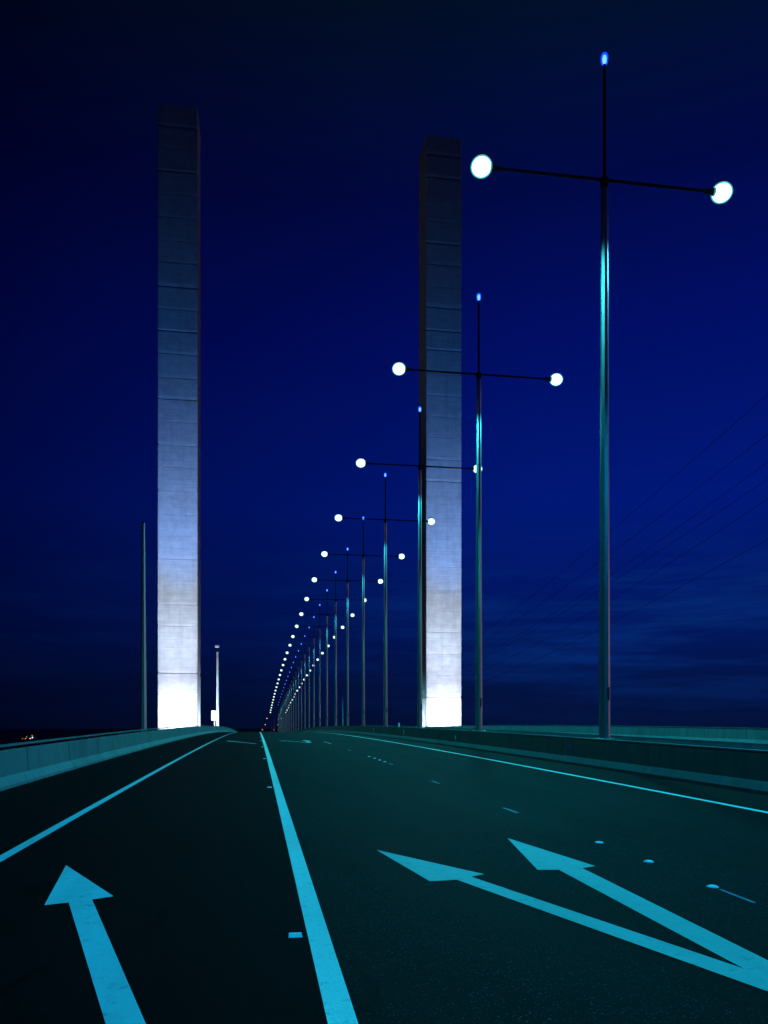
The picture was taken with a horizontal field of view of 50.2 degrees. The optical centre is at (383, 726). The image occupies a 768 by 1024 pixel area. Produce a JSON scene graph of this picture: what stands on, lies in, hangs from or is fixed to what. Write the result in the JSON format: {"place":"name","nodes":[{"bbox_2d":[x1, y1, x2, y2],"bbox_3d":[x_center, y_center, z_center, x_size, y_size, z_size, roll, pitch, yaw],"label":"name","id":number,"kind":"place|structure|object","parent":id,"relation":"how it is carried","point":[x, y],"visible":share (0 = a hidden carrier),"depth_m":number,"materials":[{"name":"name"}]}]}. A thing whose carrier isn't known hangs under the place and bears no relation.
{"place":"outdoors","nodes":[
{"label":"outdoors","id":0,"kind":"place"},
{"bbox_2d":[158,103,200,729],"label":"bridge tower","id":1,"kind":"structure","parent":0,"point":[179,435],"depth_m":151.59,"materials":[{"name":"concrete"}]},
{"bbox_2d":[342,695,342,725],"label":"steel mast","id":2,"kind":"object","parent":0,"point":[342,710],"visible":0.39,"depth_m":285.20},
{"bbox_2d":[0,732,767,1023],"bbox_3d":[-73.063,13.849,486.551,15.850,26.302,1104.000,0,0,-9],"label":"road","id":3,"kind":"structure","parent":0,"point":[185,862],"depth_m":7.64,"materials":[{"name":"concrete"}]},
{"bbox_2d":[45,865,145,1023],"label":"lane arrow","id":4,"kind":"object","parent":3,"relation":"on","point":[77,892],"visible":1,"depth_m":5.51,"materials":[{"name":"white paint"}]},
{"bbox_2d":[0,732,234,861],"bbox_3d":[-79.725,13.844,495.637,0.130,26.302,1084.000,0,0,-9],"label":"road line","id":5,"kind":"object","parent":3,"relation":"on","point":[14,850],"visible":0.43,"depth_m":12.48,"materials":[{"name":"white paint"}]},
{"bbox_2d":[288,932,301,937],"bbox_3d":[-0.636,1.488,5.872,0.100,0.018,0.100,0,0,-9],"label":"block marker","id":6,"kind":"object","parent":3,"relation":"on","point":[295,935],"visible":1,"depth_m":5.84,"materials":[{"name":"white plastic"}]},
{"bbox_2d":[260,732,357,1023],"bbox_3d":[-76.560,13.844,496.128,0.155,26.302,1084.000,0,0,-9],"label":"road line","id":7,"kind":"object","parent":3,"relation":"on","point":[338,1006],"visible":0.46,"depth_m":5.92,"materials":[{"name":"paint"}]},
{"bbox_2d":[322,732,767,812],"bbox_3d":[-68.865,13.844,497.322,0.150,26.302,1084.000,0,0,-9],"label":"road line","id":8,"kind":"object","parent":3,"relation":"on","point":[608,782],"visible":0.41,"depth_m":18.41,"materials":[{"name":"paint"}]},
{"bbox_2d":[377,838,767,990],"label":"fork arrow","id":9,"kind":"object","parent":3,"relation":"on","point":[754,972],"visible":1,"depth_m":6.50,"materials":[{"name":"paint"}]},
{"bbox_2d":[706,884,718,887],"bbox_3d":[3.031,1.467,7.559,0.110,0.023,0.110,0,0,-9],"label":"dome marker","id":10,"kind":"object","parent":3,"relation":"on","point":[711,886],"visible":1,"depth_m":7.53,"materials":[{"name":"white ceramic"}]},
{"bbox_2d":[719,889,755,902],"bbox_3d":[3.095,1.480,7.190,0.036,0.009,0.525,0,0,-8],"label":"lane marking","id":11,"kind":"object","parent":3,"relation":"on","point":[737,896],"visible":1,"depth_m":7.18,"materials":[{"name":"paint"}]},
{"bbox_2d":[0,729,767,749],"bbox_3d":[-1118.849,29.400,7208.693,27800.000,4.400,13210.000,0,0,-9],"label":"ground","id":12,"kind":"structure","parent":0,"point":[8,736],"depth_m":3449.55,"materials":[{"name":"grey"}]},
{"bbox_2d":[22,735,37,738],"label":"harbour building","id":13,"kind":"structure","parent":12,"relation":"on","point":[30,737],"depth_m":1894.00,"materials":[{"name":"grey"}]},
{"bbox_2d":[0,0,767,728],"label":"sky","id":14,"kind":"structure","parent":0,"point":[316,117],"materials":[{"name":"blue"}]},
{"bbox_2d":[419,135,461,726],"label":"bridge tower","id":15,"kind":"structure","parent":0,"point":[440,337],"depth_m":159.66,"materials":[{"name":"concrete"}]},
{"bbox_3d":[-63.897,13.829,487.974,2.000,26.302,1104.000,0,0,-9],"label":"median strip","id":16,"kind":"structure","parent":0,"visible":0},
{"bbox_2d":[272,694,290,731],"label":"lamp post","id":17,"kind":"object","parent":16,"relation":"on","point":[281,710],"visible":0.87,"depth_m":391.15,"materials":[{"name":"metal"}]},
{"bbox_2d":[273,699,292,731],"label":"lamp post","id":18,"kind":"object","parent":16,"relation":"on","point":[282,715],"visible":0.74,"depth_m":375.39,"materials":[{"name":"metal"}]},
{"bbox_2d":[275,680,297,731],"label":"lamp post","id":19,"kind":"object","parent":16,"relation":"on","point":[286,690],"visible":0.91,"depth_m":327.96,"materials":[{"name":"metal"}]},
{"bbox_2d":[277,672,300,731],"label":"lamp post","id":20,"kind":"object","parent":16,"relation":"on","point":[289,683],"visible":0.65,"depth_m":296.35,"materials":[{"name":"metal"}]},
{"bbox_2d":[278,667,303,731],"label":"lamp post","id":21,"kind":"object","parent":16,"relation":"on","point":[291,679],"visible":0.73,"depth_m":280.56,"materials":[{"name":"metal"}]},
{"bbox_2d":[279,662,307,731],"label":"lamp post","id":22,"kind":"object","parent":16,"relation":"on","point":[293,694],"visible":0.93,"depth_m":264.76,"materials":[{"name":"metal"}]},
{"bbox_2d":[280,656,310,730],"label":"lamp post","id":23,"kind":"object","parent":16,"relation":"on","point":[295,670],"visible":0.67,"depth_m":248.99,"materials":[{"name":"metal"}]},
{"bbox_2d":[282,650,314,729],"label":"lamp post","id":24,"kind":"object","parent":16,"relation":"on","point":[298,687],"visible":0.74,"depth_m":233.16,"materials":[{"name":"metal"}]},
{"bbox_2d":[284,643,318,728],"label":"lamp post","id":25,"kind":"object","parent":16,"relation":"on","point":[301,659],"visible":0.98,"depth_m":217.35,"materials":[{"name":"metal"}]},
{"bbox_2d":[286,635,323,728],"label":"lamp post","id":26,"kind":"object","parent":16,"relation":"on","point":[287,652],"visible":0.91,"depth_m":201.61,"materials":[{"name":"metal"}]},
{"bbox_2d":[289,627,328,727],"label":"lamp post","id":27,"kind":"object","parent":16,"relation":"on","point":[308,682],"visible":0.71,"depth_m":185.81,"materials":[{"name":"metal"}]},
{"bbox_2d":[291,616,334,726],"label":"lamp post","id":28,"kind":"object","parent":16,"relation":"on","point":[292,636],"visible":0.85,"depth_m":169.98,"materials":[{"name":"metal"}]},
{"bbox_2d":[295,604,343,726],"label":"lamp post","id":29,"kind":"object","parent":16,"relation":"on","point":[319,626],"visible":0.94,"depth_m":154.19,"materials":[{"name":"metal"}]},
{"bbox_2d":[300,589,353,725],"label":"lamp post","id":30,"kind":"object","parent":16,"relation":"on","point":[351,614],"visible":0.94,"depth_m":138.39,"materials":[{"name":"metal"}]},
{"bbox_2d":[305,571,365,725],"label":"lamp post","id":31,"kind":"object","parent":16,"relation":"on","point":[307,599],"visible":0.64,"depth_m":122.57,"materials":[{"name":"metal"}]},
{"bbox_2d":[312,547,382,725],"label":"lamp post","id":32,"kind":"object","parent":16,"relation":"on","point":[314,579],"visible":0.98,"depth_m":106.81,"materials":[{"name":"metal"}]},
{"bbox_2d":[322,516,403,725],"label":"lamp post","id":33,"kind":"object","parent":16,"relation":"on","point":[325,553],"visible":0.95,"depth_m":91.01,"materials":[{"name":"metal"}]},
{"bbox_2d":[335,473,434,725],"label":"lamp post","id":34,"kind":"object","parent":16,"relation":"on","point":[430,521],"visible":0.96,"depth_m":75.19,"materials":[{"name":"metal"}]},
{"bbox_2d":[356,406,481,727],"bbox_3d":[2.605,-11.213,59.500,9.365,24.150,0.840,0,0,-9],"label":"lamp post","id":35,"kind":"object","parent":16,"relation":"on","point":[360,462],"visible":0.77,"depth_m":59.38,"materials":[{"name":"metal"}]},
{"bbox_2d":[393,293,561,731],"bbox_3d":[5.058,-11.070,43.700,9.365,24.150,0.840,0,0,-9],"label":"lamp post","id":36,"kind":"object","parent":16,"relation":"on","point":[399,368],"visible":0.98,"depth_m":43.59,"materials":[{"name":"metal"}]},
{"bbox_2d":[472,52,731,739],"bbox_3d":[7.510,-10.882,27.900,9.365,24.150,0.840,0,0,-9],"label":"lamp post","id":37,"kind":"object","parent":16,"relation":"on","point":[719,192],"visible":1,"depth_m":27.79,"materials":[{"name":"metal"}]},
{"bbox_3d":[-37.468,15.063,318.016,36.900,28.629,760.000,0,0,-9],"label":"bridge deck","id":38,"kind":"structure","parent":0,"visible":0},
{"bbox_2d":[0,725,236,790],"bbox_3d":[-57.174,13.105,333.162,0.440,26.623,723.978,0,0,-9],"label":"parapet wall","id":39,"kind":"structure","parent":38,"relation":"on","point":[19,766],"depth_m":24.12,"materials":[{"name":"concrete"}]},
{"bbox_2d":[140,521,146,731],"bbox_3d":[-13.303,-5.176,45.288,0.600,12.377,0.600,0,0,-9],"label":"steel mast","id":40,"kind":"object","parent":38,"relation":"on","point":[143,704],"visible":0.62,"depth_m":45.18,"materials":[{"name":"grey metal"}]},
{"bbox_2d":[211,645,219,725],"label":"camera pole","id":41,"kind":"object","parent":38,"relation":"on","point":[214,715],"visible":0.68,"depth_m":131.83,"materials":[{"name":"white metal"}]},
{"bbox_2d":[294,726,767,794],"bbox_3d":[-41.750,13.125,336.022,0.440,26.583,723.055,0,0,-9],"label":"median barrier","id":42,"kind":"object","parent":38,"relation":"on","point":[741,769],"visible":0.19,"depth_m":23.22,"materials":[{"name":"concrete"}]},
{"bbox_2d":[390,726,767,749],"bbox_3d":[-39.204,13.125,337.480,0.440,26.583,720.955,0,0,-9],"label":"median barrier","id":43,"kind":"object","parent":38,"relation":"on","point":[747,745],"visible":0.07,"depth_m":26.97,"materials":[{"name":"concrete"}]},
{"bbox_2d":[422,725,767,742],"bbox_3d":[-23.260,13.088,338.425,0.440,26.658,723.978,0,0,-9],"label":"parapet wall","id":44,"kind":"structure","parent":38,"relation":"on","point":[753,735],"depth_m":58.59,"materials":[{"name":"concrete"}]},
{"label":"water","id":45,"kind":"structure","parent":0,"visible":0},
{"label":"power pylon","id":46,"kind":"object","parent":45,"relation":"on","visible":0},
{"bbox_2d":[461,394,767,646],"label":"power cable","id":47,"kind":"object","parent":46,"relation":"hanging from","point":[632,512],"visible":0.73,"depth_m":211.70,"materials":[{"name":"grey metal"}]},
{"bbox_2d":[464,435,765,652],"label":"power cable","id":48,"kind":"object","parent":46,"relation":"hanging from","point":[634,535],"visible":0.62,"depth_m":207.79,"materials":[{"name":"grey metal"}]},
{"bbox_2d":[462,479,767,668],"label":"power cable","id":49,"kind":"object","parent":46,"relation":"hanging from","point":[629,570],"visible":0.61,"depth_m":211.94,"materials":[{"name":"grey metal"}]},
{"bbox_2d":[463,499,766,677],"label":"power cable","id":50,"kind":"object","parent":46,"relation":"hanging from","point":[639,582],"visible":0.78,"depth_m":213.76,"materials":[{"name":"grey metal"}]},
{"bbox_2d":[465,463,765,662],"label":"power cable","id":51,"kind":"object","parent":46,"relation":"hanging from","point":[642,552],"visible":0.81,"depth_m":209.63,"materials":[{"name":"grey metal"}]},
{"bbox_2d":[467,539,767,686],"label":"power cable","id":52,"kind":"object","parent":46,"relation":"hanging from","point":[633,611],"visible":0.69,"depth_m":215.36,"materials":[{"name":"grey metal"}]}
]}

